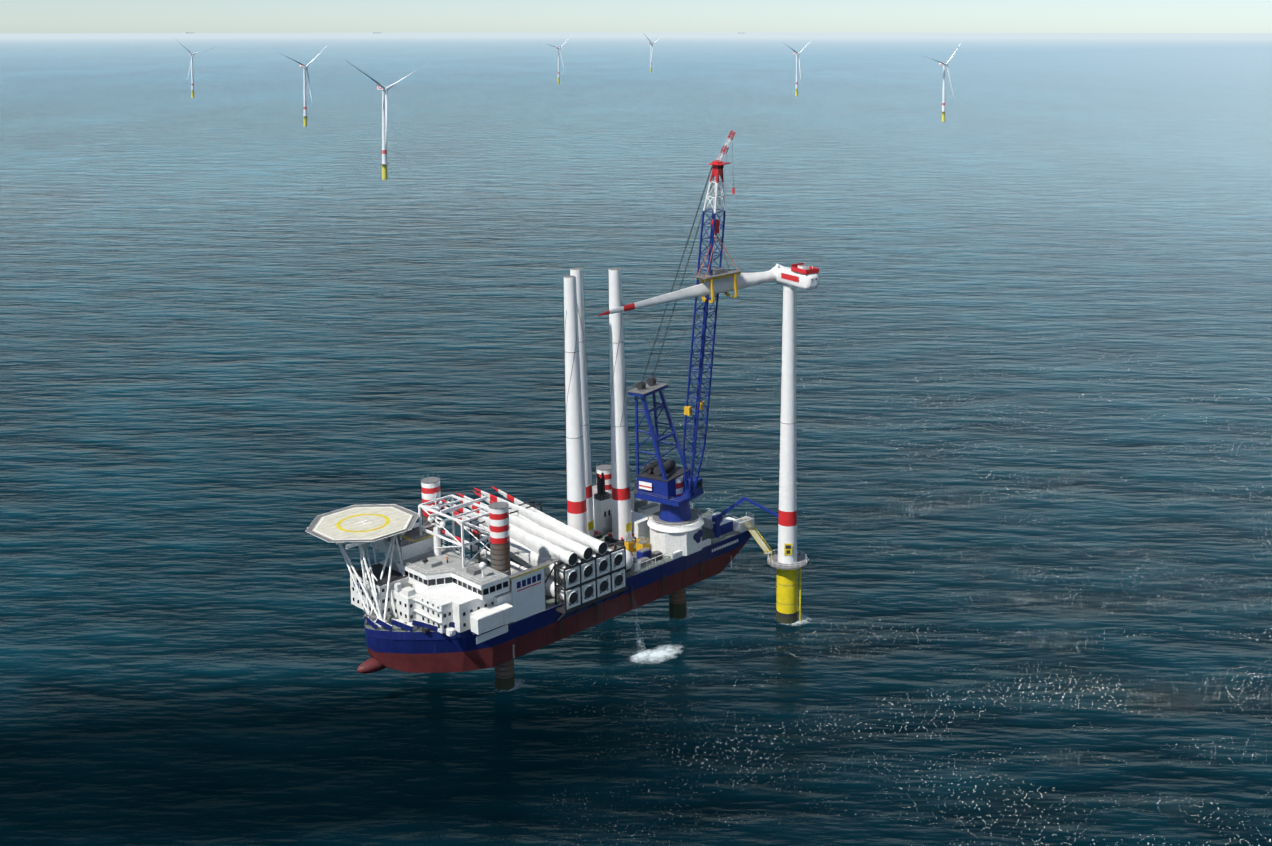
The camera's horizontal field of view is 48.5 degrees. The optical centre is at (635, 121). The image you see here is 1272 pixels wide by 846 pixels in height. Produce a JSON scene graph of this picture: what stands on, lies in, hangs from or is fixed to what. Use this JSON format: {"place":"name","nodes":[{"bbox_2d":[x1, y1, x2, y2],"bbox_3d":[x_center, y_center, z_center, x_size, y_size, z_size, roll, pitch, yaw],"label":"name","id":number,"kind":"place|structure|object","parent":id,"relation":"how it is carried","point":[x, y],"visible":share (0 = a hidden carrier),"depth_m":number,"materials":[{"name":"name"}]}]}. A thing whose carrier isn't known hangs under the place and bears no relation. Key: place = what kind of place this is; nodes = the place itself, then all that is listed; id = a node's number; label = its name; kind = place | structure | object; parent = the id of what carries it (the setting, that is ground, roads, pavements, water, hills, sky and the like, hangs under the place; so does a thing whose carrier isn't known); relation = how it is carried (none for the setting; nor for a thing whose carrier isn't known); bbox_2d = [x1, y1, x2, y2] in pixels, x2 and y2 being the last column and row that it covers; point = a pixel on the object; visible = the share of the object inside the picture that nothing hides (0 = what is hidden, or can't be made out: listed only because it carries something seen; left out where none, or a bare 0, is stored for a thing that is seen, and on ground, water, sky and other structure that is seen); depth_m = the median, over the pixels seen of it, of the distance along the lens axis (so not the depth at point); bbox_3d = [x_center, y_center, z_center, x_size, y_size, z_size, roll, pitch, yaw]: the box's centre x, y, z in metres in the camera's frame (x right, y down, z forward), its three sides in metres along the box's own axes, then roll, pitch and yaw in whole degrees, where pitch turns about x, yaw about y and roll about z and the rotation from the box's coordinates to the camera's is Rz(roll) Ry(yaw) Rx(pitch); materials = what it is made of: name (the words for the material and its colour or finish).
{"place":"outdoors","nodes":[
{"label":"outdoors","id":0,"kind":"place"},
{"bbox_2d":[0,33,1271,845],"bbox_3d":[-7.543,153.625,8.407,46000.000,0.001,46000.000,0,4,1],"label":"sea","id":1,"kind":"structure","parent":0,"point":[252,324],"depth_m":548.35,"materials":[{"name":"blue liquid"}]},
{"bbox_2d":[179,42,212,97],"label":"turbine","id":2,"kind":"object","parent":1,"relation":"on","point":[192,82],"visible":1,"depth_m":2912.85,"materials":[{"name":"white metal"}]},
{"bbox_2d":[286,45,327,125],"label":"turbine","id":3,"kind":"object","parent":1,"relation":"on","point":[305,68],"visible":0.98,"depth_m":2103.69,"materials":[{"name":"white metal"}]},
{"bbox_2d":[344,59,420,179],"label":"turbine","id":4,"kind":"object","parent":1,"relation":"on","point":[384,90],"visible":1,"depth_m":1388.46,"materials":[{"name":"white metal"}]},
{"bbox_2d":[493,678,524,691],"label":"leg","id":5,"kind":"object","parent":1,"relation":"on","point":[517,684],"visible":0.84,"depth_m":329.20,"materials":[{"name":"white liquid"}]},
{"bbox_2d":[421,462,686,689],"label":"jack-up legs","id":6,"kind":"object","parent":1,"relation":"on","point":[500,554],"visible":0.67,"depth_m":327.00,"materials":[{"name":"grey metal"}]},
{"bbox_2d":[357,501,755,673],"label":"ship hull","id":7,"kind":"object","parent":6,"relation":"on","point":[393,643],"visible":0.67,"depth_m":327.14,"materials":[{"name":"blue metal"}]},
{"bbox_2d":[305,504,418,627],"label":"helideck","id":8,"kind":"object","parent":7,"relation":"on","point":[361,526],"visible":0.88,"depth_m":330.42,"materials":[{"name":"grey metal"}]},
{"bbox_2d":[350,492,574,643],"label":"ship superstructure","id":9,"kind":"object","parent":7,"relation":"on","point":[459,589],"visible":0.88,"depth_m":323.84,"materials":[{"name":"white metal"}]},
{"bbox_2d":[441,486,623,604],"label":"turbine blades","id":10,"kind":"object","parent":7,"relation":"on","point":[536,534],"visible":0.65,"depth_m":341.94,"materials":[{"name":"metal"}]},
{"bbox_2d":[469,500,627,620],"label":"blade rack","id":11,"kind":"object","parent":7,"relation":"on","point":[583,601],"visible":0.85,"depth_m":335.20,"materials":[{"name":"metal"}]},
{"bbox_2d":[564,268,635,545],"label":"turbine towers","id":12,"kind":"structure","parent":7,"relation":"on","point":[580,516],"depth_m":367.06,"materials":[{"name":"metal"}]},
{"bbox_2d":[446,473,778,574],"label":"deck equipment","id":13,"kind":"object","parent":7,"relation":"on","point":[720,523],"visible":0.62,"depth_m":374.02,"materials":[{"name":"white metal"}]},
{"bbox_2d":[627,130,735,555],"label":"crane","id":14,"kind":"object","parent":7,"relation":"on","point":[675,523],"visible":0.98,"depth_m":361.39,"materials":[{"name":"blue metal"}]},
{"bbox_2d":[694,219,741,302],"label":"blade lifting yoke","id":15,"kind":"object","parent":14,"relation":"attached to","point":[719,273],"visible":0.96,"depth_m":351.67,"materials":[{"name":"yellow metal"}]},
{"bbox_2d":[543,42,564,83],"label":"turbine","id":16,"kind":"object","parent":1,"relation":"on","point":[558,48],"visible":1,"depth_m":3581.78,"materials":[{"name":"white metal"}]},
{"bbox_2d":[628,649,657,662],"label":"foam patch","id":17,"kind":"object","parent":1,"relation":"on","point":[640,655],"visible":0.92,"depth_m":344.53,"materials":[{"name":"white liquid"}]},
{"bbox_2d":[643,33,658,71],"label":"turbine","id":18,"kind":"object","parent":1,"relation":"on","point":[650,67],"visible":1,"depth_m":4409.77,"materials":[{"name":"white metal"}]},
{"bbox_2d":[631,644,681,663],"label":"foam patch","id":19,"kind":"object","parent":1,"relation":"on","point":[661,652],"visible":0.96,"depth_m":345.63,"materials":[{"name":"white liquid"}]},
{"bbox_2d":[675,610,694,620],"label":"leg","id":20,"kind":"object","parent":1,"relation":"on","point":[688,616],"visible":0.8,"depth_m":367.81,"materials":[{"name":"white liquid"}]},
{"bbox_2d":[598,263,818,623],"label":"turbine","id":21,"kind":"object","parent":1,"relation":"on","point":[799,275],"visible":0.98,"depth_m":360.08,"materials":[{"name":"metal"}]},
{"bbox_2d":[784,544,791,554],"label":"turbine sign","id":22,"kind":"object","parent":21,"relation":"attached to","point":[787,549],"visible":1,"depth_m":361.50,"materials":[{"name":"metal"}]},
{"bbox_2d":[782,42,807,95],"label":"turbine","id":23,"kind":"object","parent":1,"relation":"on","point":[797,58],"visible":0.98,"depth_m":2974.06,"materials":[{"name":"white metal"}]},
{"bbox_2d":[784,613,810,624],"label":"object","id":24,"kind":"object","parent":1,"relation":"on","point":[803,618],"visible":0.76,"depth_m":365.35,"materials":[{"name":"white liquid"}]},
{"bbox_2d":[924,43,960,121],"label":"turbine","id":25,"kind":"object","parent":1,"relation":"on","point":[943,111],"visible":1,"depth_m":2208.19,"materials":[{"name":"white metal"}]},
{"bbox_2d":[0,0,1271,32],"label":"sky","id":26,"kind":"structure","parent":0,"point":[16,16],"materials":[{"name":"white"}]},
{"bbox_2d":[634,597,645,652],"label":"water stream","id":27,"kind":"structure","parent":0,"point":[637,636],"depth_m":346.93,"materials":[{"name":"white liquid"}]}
]}

